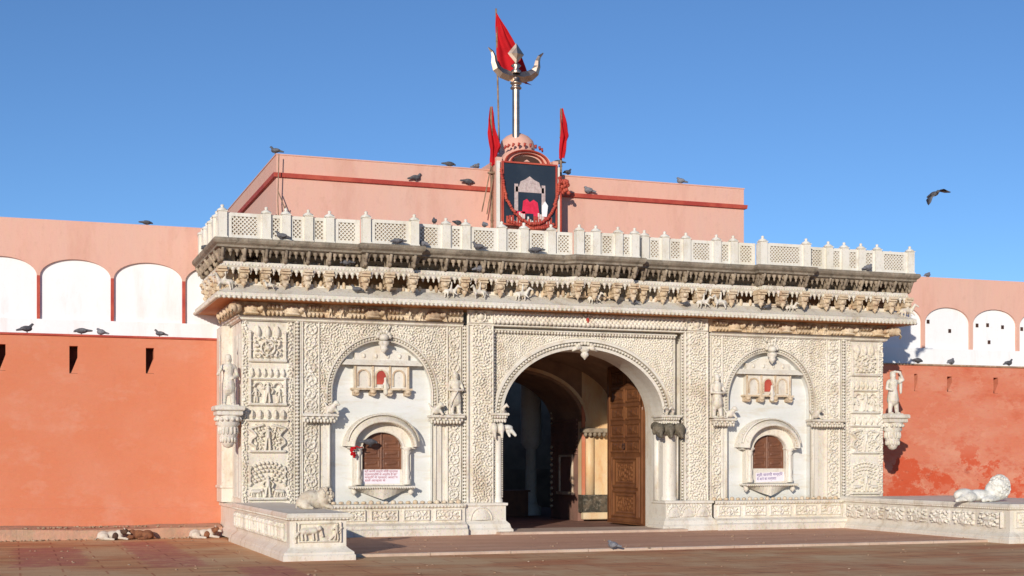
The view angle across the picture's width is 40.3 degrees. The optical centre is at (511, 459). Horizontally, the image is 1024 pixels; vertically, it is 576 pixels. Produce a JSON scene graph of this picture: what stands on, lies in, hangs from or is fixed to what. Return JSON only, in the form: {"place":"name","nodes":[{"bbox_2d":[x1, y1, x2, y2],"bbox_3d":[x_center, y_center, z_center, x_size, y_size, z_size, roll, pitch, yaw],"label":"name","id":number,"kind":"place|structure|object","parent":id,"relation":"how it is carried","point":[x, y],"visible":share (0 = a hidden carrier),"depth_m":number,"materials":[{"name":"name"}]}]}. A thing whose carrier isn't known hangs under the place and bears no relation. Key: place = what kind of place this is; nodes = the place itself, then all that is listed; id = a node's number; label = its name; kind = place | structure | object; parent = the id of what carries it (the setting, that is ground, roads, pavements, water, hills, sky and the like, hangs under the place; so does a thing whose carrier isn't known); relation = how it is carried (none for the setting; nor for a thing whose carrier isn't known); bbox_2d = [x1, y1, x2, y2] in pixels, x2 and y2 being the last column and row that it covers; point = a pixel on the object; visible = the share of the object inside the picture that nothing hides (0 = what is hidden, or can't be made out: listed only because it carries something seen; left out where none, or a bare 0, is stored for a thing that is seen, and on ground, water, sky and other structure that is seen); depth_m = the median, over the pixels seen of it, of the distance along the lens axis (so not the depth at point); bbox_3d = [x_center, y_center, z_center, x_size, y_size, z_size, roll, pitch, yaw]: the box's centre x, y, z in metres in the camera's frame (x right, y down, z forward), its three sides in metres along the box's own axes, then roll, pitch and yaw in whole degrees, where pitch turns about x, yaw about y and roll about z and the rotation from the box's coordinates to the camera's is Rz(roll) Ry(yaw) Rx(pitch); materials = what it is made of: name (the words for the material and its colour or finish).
{"place":"outdoors","nodes":[
{"label":"outdoors","id":0,"kind":"place"},
{"bbox_2d":[0,536,1023,575],"bbox_3d":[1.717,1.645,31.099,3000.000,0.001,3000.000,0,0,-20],"label":"ground","id":1,"kind":"structure","parent":0,"point":[165,557],"depth_m":22.37,"materials":[{"name":"stone"}]},
{"bbox_2d":[0,524,208,541],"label":"rubble","id":2,"kind":"object","parent":1,"relation":"on","point":[91,527],"visible":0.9,"depth_m":28.83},
{"bbox_2d":[0,332,220,525],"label":"boundary wall","id":3,"kind":"structure","parent":1,"relation":"on","point":[102,430],"depth_m":29.54,"materials":[{"name":"red paint"}]},
{"bbox_2d":[16,323,33,332],"bbox_3d":[-10.161,-2.753,29.086,0.386,0.218,0.134,0,0,-40],"label":"pigeon","id":4,"kind":"object","parent":3,"relation":"on","point":[26,328],"visible":1,"depth_m":29.05,"materials":[{"name":"grey"}]},
{"bbox_2d":[73,328,92,333],"bbox_3d":[-9.075,-2.718,29.480,0.405,0.149,0.134,0,0,-5],"label":"pigeon","id":5,"kind":"object","parent":3,"relation":"on","point":[81,330],"visible":1,"depth_m":29.43,"materials":[{"name":"grey"}]},
{"bbox_2d":[97,328,108,334],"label":"pigeon","id":6,"kind":"object","parent":3,"relation":"on","point":[100,331],"visible":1,"depth_m":29.57,"materials":[{"name":"grey"}]},
{"bbox_2d":[0,217,220,337],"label":"arcaded parapet","id":7,"kind":"structure","parent":3,"relation":"on","point":[62,277],"depth_m":30.48,"materials":[{"name":"white paint"}]},
{"bbox_2d":[138,220,152,224],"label":"pigeon","id":8,"kind":"object","parent":7,"relation":"on","point":[146,222],"visible":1,"depth_m":30.83,"materials":[{"name":"grey"}]},
{"bbox_2d":[155,329,167,335],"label":"pigeon","id":9,"kind":"object","parent":3,"relation":"on","point":[159,333],"visible":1,"depth_m":29.99,"materials":[{"name":"grey"}]},
{"bbox_2d":[0,523,221,540],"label":"wall footing","id":10,"kind":"object","parent":1,"relation":"on","point":[16,533],"depth_m":28.80,"materials":[{"name":"beige stone"}]},
{"bbox_2d":[95,528,130,539],"bbox_3d":[-8.196,1.520,28.621,0.710,0.262,0.295,0,0,-20],"label":"resting dog","id":11,"kind":"object","parent":1,"relation":"on","point":[110,535],"visible":1,"depth_m":28.57},
{"bbox_2d":[126,528,156,539],"bbox_3d":[-7.734,1.526,28.860,0.709,0.251,0.297,0,0,-20],"label":"resting dog","id":12,"kind":"object","parent":1,"relation":"on","point":[141,534],"visible":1,"depth_m":28.83},
{"bbox_2d":[188,526,221,538],"bbox_3d":[-6.453,1.513,29.245,0.710,0.277,0.295,0,0,-20],"label":"resting dog","id":13,"kind":"object","parent":1,"relation":"on","point":[201,533],"visible":1,"depth_m":29.20},
{"bbox_2d":[229,502,355,561],"bbox_3d":[-4.153,1.272,25.572,1.200,0.815,6.050,0,0,-20],"label":"carved podium","id":14,"kind":"object","parent":1,"relation":"on","point":[284,532],"visible":1,"depth_m":22.96,"materials":[{"name":"stone"}]},
{"bbox_2d":[296,486,334,508],"bbox_3d":[-3.478,0.670,24.579,0.702,0.415,0.317,0,0,-20],"label":"lion statue","id":15,"kind":"object","parent":14,"relation":"on","point":[322,497],"visible":1,"depth_m":24.50,"materials":[{"name":"beige stone"}]},
{"bbox_2d":[192,204,920,537],"bbox_3d":[-0.866,-1.665,38.342,16.759,6.930,17.020,0,0,-20],"label":"gatehouse","id":16,"kind":"object","parent":1,"relation":"on","point":[586,398],"visible":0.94,"depth_m":30.77,"materials":[{"name":"stone"}]},
{"bbox_2d":[216,335,238,405],"bbox_3d":[-5.792,-1.827,28.369,0.458,1.454,0.343,0,0,-20],"label":"statue","id":17,"kind":"object","parent":16,"relation":"on","point":[228,368],"visible":1,"depth_m":28.30,"materials":[{"name":"stone"}]},
{"bbox_2d":[275,231,290,238],"bbox_3d":[-4.631,-4.545,28.205,0.332,0.188,0.115,0,0,-10],"label":"pigeon","id":18,"kind":"object","parent":16,"relation":"on","point":[281,235],"visible":1,"depth_m":28.16,"materials":[{"name":"grey"}]},
{"bbox_2d":[340,260,355,264],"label":"pigeon","id":19,"kind":"object","parent":16,"relation":"on","point":[345,262],"visible":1,"depth_m":28.80,"materials":[{"name":"grey"}]},
{"bbox_2d":[350,446,362,457],"bbox_3d":[-3.248,-0.175,29.088,0.271,0.273,0.124,0,0,-20],"label":"cloth garland","id":20,"kind":"object","parent":16,"relation":"hanging from","point":[353,454],"visible":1,"depth_m":29.04},
{"bbox_2d":[351,284,365,292],"bbox_3d":[-3.189,-3.548,28.891,0.315,0.178,0.109,0,0,-10],"label":"pigeon","id":21,"kind":"object","parent":16,"relation":"on","point":[356,289],"visible":1,"depth_m":28.85,"materials":[{"name":"grey"}]},
{"bbox_2d":[359,439,377,446],"bbox_3d":[-3.001,-0.363,29.188,0.461,0.170,0.152,0,0,-40],"label":"pigeon","id":22,"kind":"object","parent":16,"relation":"on","point":[369,442],"visible":1,"depth_m":29.13,"materials":[{"name":"grey"}]},
{"bbox_2d":[342,413,419,499],"bbox_3d":[-2.726,-0.075,29.447,1.659,1.829,0.445,0,0,-20],"label":"window","id":23,"kind":"structure","parent":16,"relation":"in","point":[395,437],"depth_m":29.50,"materials":[{"name":"white stone"}]},
{"bbox_2d":[363,470,399,483],"bbox_3d":[-2.764,0.355,29.553,0.800,0.300,0.006,0,0,-20],"label":"paper notice","id":24,"kind":"object","parent":16,"relation":"attached to","point":[381,476],"visible":1,"depth_m":29.55,"materials":[{"name":"white paper"}]},
{"bbox_2d":[390,238,406,243],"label":"pigeon","id":25,"kind":"object","parent":16,"relation":"on","point":[396,240],"visible":1,"depth_m":28.77,"materials":[{"name":"grey"}]},
{"bbox_2d":[420,240,429,245],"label":"pigeon","id":26,"kind":"object","parent":16,"relation":"on","point":[423,243],"visible":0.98,"depth_m":29.15,"materials":[{"name":"grey"}]},
{"bbox_2d":[446,372,464,414],"bbox_3d":[-1.214,-1.426,29.883,0.368,0.932,0.284,0,0,-20],"label":"statue","id":27,"kind":"object","parent":16,"relation":"on","point":[455,384],"visible":1,"depth_m":29.81,"materials":[{"name":"stone"}]},
{"bbox_2d":[452,220,460,225],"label":"pigeon","id":28,"kind":"object","parent":16,"relation":"on","point":[457,222],"visible":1,"depth_m":29.55,"materials":[{"name":"grey"}]},
{"bbox_2d":[472,265,481,271],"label":"pigeon","id":29,"kind":"object","parent":16,"relation":"on","point":[479,268],"visible":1,"depth_m":29.75,"materials":[{"name":"grey"}]},
{"bbox_2d":[472,241,487,248],"bbox_3d":[-0.684,-4.548,29.615,0.345,0.195,0.120,0,0,-5],"label":"pigeon","id":30,"kind":"object","parent":16,"relation":"on","point":[478,246],"visible":1,"depth_m":29.58,"materials":[{"name":"grey"}]},
{"bbox_2d":[228,153,747,253],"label":"pink building","id":31,"kind":"structure","parent":16,"relation":"on","point":[338,188],"depth_m":31.72,"materials":[{"name":"paint"}]},
{"bbox_2d":[269,146,283,153],"bbox_3d":[-5.121,-6.743,30.335,0.332,0.188,0.115,0,0,10],"label":"pigeon","id":32,"kind":"object","parent":31,"relation":"on","point":[275,150],"visible":1,"depth_m":30.30,"materials":[{"name":"grey"}]},
{"bbox_2d":[276,154,285,214],"bbox_3d":[-4.984,-5.825,30.088,0.423,1.551,0.056,0,0,-22],"label":"loose wire","id":33,"kind":"object","parent":31,"relation":"hanging from","point":[278,189],"visible":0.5,"depth_m":30.07,"materials":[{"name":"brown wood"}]},
{"bbox_2d":[407,173,421,181],"bbox_3d":[-2.184,-6.340,31.226,0.358,0.202,0.124,0,0,-30],"label":"pigeon","id":34,"kind":"object","parent":31,"relation":"on","point":[415,177],"visible":1,"depth_m":31.19,"materials":[{"name":"grey"}]},
{"bbox_2d":[441,161,455,165],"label":"pigeon","id":35,"kind":"object","parent":31,"relation":"on","point":[448,163],"visible":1,"depth_m":31.62,"materials":[{"name":"grey"}]},
{"bbox_2d":[460,179,474,184],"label":"pigeon","id":36,"kind":"object","parent":31,"relation":"on","point":[468,181],"visible":1,"depth_m":31.60,"materials":[{"name":"grey"}]},
{"bbox_2d":[470,163,478,167],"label":"pigeon","id":37,"kind":"object","parent":31,"relation":"on","point":[475,165],"visible":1,"depth_m":31.83,"materials":[{"name":"grey"}]},
{"bbox_2d":[563,169,570,174],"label":"pigeon","id":38,"kind":"object","parent":31,"relation":"on","point":[567,172],"visible":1,"depth_m":32.61,"materials":[{"name":"grey"}]},
{"bbox_2d":[584,186,595,192],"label":"pigeon","id":39,"kind":"object","parent":31,"relation":"on","point":[588,190],"visible":1,"depth_m":32.62,"materials":[{"name":"grey"}]},
{"bbox_2d":[677,177,687,182],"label":"pigeon","id":40,"kind":"object","parent":31,"relation":"on","point":[680,180],"visible":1,"depth_m":33.60,"materials":[{"name":"grey"}]},
{"bbox_2d":[482,133,557,231],"bbox_3d":[0.132,-6.105,32.353,1.500,3.210,1.390,0,0,-20],"label":"roof shrine","id":41,"kind":"object","parent":16,"relation":"on","point":[521,147],"visible":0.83,"depth_m":31.83,"materials":[{"name":"pink paint"}]},
{"bbox_2d":[481,166,494,213],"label":"leaning sticks","id":42,"kind":"object","parent":41,"relation":"on","point":[491,172],"visible":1,"depth_m":31.52,"materials":[{"name":"brown wood"}]},
{"bbox_2d":[488,106,500,227],"bbox_3d":[-0.395,-6.410,31.626,0.350,3.221,0.195,0,0,-38],"label":"flag","id":43,"kind":"object","parent":41,"relation":"attached to","point":[494,143],"visible":0.98,"depth_m":31.61,"materials":[{"name":"red fabric"}]},
{"bbox_2d":[495,8,530,153],"bbox_3d":[0.033,-8.600,32.537,0.892,3.801,0.194,0,0,-20],"label":"flag","id":44,"kind":"object","parent":41,"relation":"on","point":[505,43],"visible":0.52,"depth_m":32.44,"materials":[{"name":"red fabric"}]},
{"bbox_2d":[488,43,543,137],"bbox_3d":[0.091,-8.150,32.110,1.365,2.900,0.276,0,0,-20],"label":"trident","id":45,"kind":"object","parent":41,"relation":"on","point":[516,77],"visible":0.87,"depth_m":32.05,"materials":[{"name":"silver metal"}]},
{"bbox_2d":[496,160,559,231],"bbox_3d":[0.368,-5.725,31.694,1.520,2.050,0.070,0,0,-20],"label":"white upright","id":46,"kind":"object","parent":41,"relation":"attached to","point":[498,196],"visible":0.64,"depth_m":31.44,"materials":[{"name":"stone"}]},
{"bbox_2d":[501,161,556,227],"bbox_3d":[0.398,-6.035,31.699,1.330,1.440,0.080,0,0,-20],"label":"framed picture","id":47,"kind":"object","parent":46,"relation":"attached to","point":[531,189],"visible":0.97,"depth_m":31.68,"materials":[{"name":"red paint"}]},
{"bbox_2d":[500,168,560,229],"bbox_3d":[0.430,-5.905,31.642,1.507,1.370,0.090,0,0,-20],"label":"garland","id":48,"kind":"object","parent":47,"relation":"attached to","point":[521,218],"visible":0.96,"depth_m":31.62,"materials":[{"name":"red paint"}]},
{"bbox_2d":[560,176,569,231],"bbox_3d":[1.201,-5.700,31.978,0.293,1.600,0.168,0,0,-20],"label":"cloth bundle","id":49,"kind":"object","parent":46,"relation":"attached to","point":[564,185],"visible":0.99,"depth_m":31.92,"materials":[{"name":"red paint"}]},
{"bbox_2d":[559,108,568,175],"bbox_3d":[1.208,-6.462,32.223,0.276,3.324,0.144,0,0,-20],"label":"flag","id":50,"kind":"object","parent":41,"relation":"on","point":[564,135],"visible":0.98,"depth_m":32.19,"materials":[{"name":"red fabric"}]},
{"bbox_2d":[528,247,544,252],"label":"pigeon","id":51,"kind":"object","parent":16,"relation":"on","point":[535,249],"visible":1,"depth_m":30.01,"materials":[{"name":"grey"}]},
{"bbox_2d":[607,366,644,525],"bbox_3d":[2.742,-0.420,33.606,0.180,3.920,2.070,0,0,-20],"label":"door leaf","id":52,"kind":"structure","parent":16,"relation":"in","point":[625,406],"depth_m":33.58,"materials":[{"name":"brown wood"}]},
{"bbox_2d":[709,374,726,417],"bbox_3d":[4.707,-1.467,32.003,0.402,1.015,0.308,0,0,-20],"label":"statue","id":53,"kind":"object","parent":16,"relation":"on","point":[716,386],"visible":1,"depth_m":31.92,"materials":[{"name":"stone"}]},
{"bbox_2d":[734,418,801,495],"bbox_3d":[6.039,-0.075,32.585,1.659,1.829,0.445,0,0,-20],"label":"window","id":54,"kind":"structure","parent":16,"relation":"in","point":[766,444],"depth_m":32.62,"materials":[{"name":"white stone"}]},
{"bbox_2d":[756,472,783,481],"bbox_3d":[6.058,0.400,32.712,0.767,0.246,0.006,0,0,-20],"label":"paper notice","id":55,"kind":"object","parent":16,"relation":"attached to","point":[770,477],"visible":1,"depth_m":32.71,"materials":[{"name":"white paper"}]},
{"bbox_2d":[862,264,871,270],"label":"pigeon","id":56,"kind":"object","parent":16,"relation":"on","point":[868,267],"visible":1,"depth_m":32.82,"materials":[{"name":"grey"}]},
{"bbox_2d":[885,370,903,413],"bbox_3d":[9.255,-1.634,33.768,0.528,1.068,0.322,0,0,-20],"label":"statue","id":57,"kind":"object","parent":16,"relation":"on","point":[892,382],"visible":1,"depth_m":33.69,"materials":[{"name":"stone"}]},
{"bbox_2d":[883,277,1023,366],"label":"arcaded parapet","id":58,"kind":"structure","parent":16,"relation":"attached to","point":[969,322],"depth_m":38.12,"materials":[{"name":"pink paint"}]},
{"bbox_2d":[607,540,621,547],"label":"pigeon","id":59,"kind":"object","parent":1,"relation":"on","point":[611,544],"visible":1,"depth_m":25.02,"materials":[{"name":"grey"}]},
{"bbox_2d":[355,539,987,556],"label":"forecourt kerb","id":60,"kind":"structure","parent":1,"relation":"on","point":[647,548],"depth_m":25.49,"materials":[{"name":"stone"}]},
{"bbox_2d":[840,495,1023,543],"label":"carved podium","id":61,"kind":"object","parent":1,"relation":"on","point":[1000,521],"visible":0.95,"depth_m":29.66,"materials":[{"name":"stone"}]},
{"bbox_2d":[954,474,1010,501],"bbox_3d":[9.730,0.584,28.899,1.462,0.578,0.477,0,0,-20],"label":"lion statue","id":62,"kind":"object","parent":61,"relation":"on","point":[997,487],"visible":1,"depth_m":28.87,"materials":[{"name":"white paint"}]},
{"bbox_2d":[883,363,1023,497],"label":"boundary wall","id":63,"kind":"structure","parent":1,"relation":"on","point":[963,427],"depth_m":36.80,"materials":[{"name":"orange paint"}]},
{"bbox_2d":[912,358,922,363],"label":"pigeon","id":64,"kind":"object","parent":63,"relation":"on","point":[917,360],"visible":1,"depth_m":36.48,"materials":[{"name":"grey"}]},
{"bbox_2d":[947,358,954,363],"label":"pigeon","id":65,"kind":"object","parent":63,"relation":"on","point":[950,361],"visible":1,"depth_m":36.84,"materials":[{"name":"grey"}]},
{"bbox_2d":[1003,359,1012,365],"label":"pigeon","id":66,"kind":"object","parent":63,"relation":"on","point":[1008,363],"visible":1,"depth_m":37.47,"materials":[{"name":"grey"}]},
{"bbox_2d":[0,0,1023,281],"label":"sky","id":67,"kind":"structure","parent":0,"point":[837,121],"materials":[{"name":"blue"}]},
{"bbox_2d":[32,530,1013,575],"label":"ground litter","id":68,"kind":"object","parent":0,"point":[552,546],"visible":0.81,"depth_m":24.88,"materials":[{"name":"brown"}]},
{"bbox_2d":[346,528,970,553],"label":"forecourt paving","id":69,"kind":"structure","parent":0,"point":[408,544],"depth_m":28.05,"materials":[{"name":"stone"}]},
{"bbox_2d":[926,189,949,204],"bbox_3d":[8.660,-5.319,28.250,0.504,0.338,0.419,0,0,10],"label":"flying bird","id":70,"kind":"object","parent":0,"point":[931,195],"visible":1,"depth_m":28.23}
]}

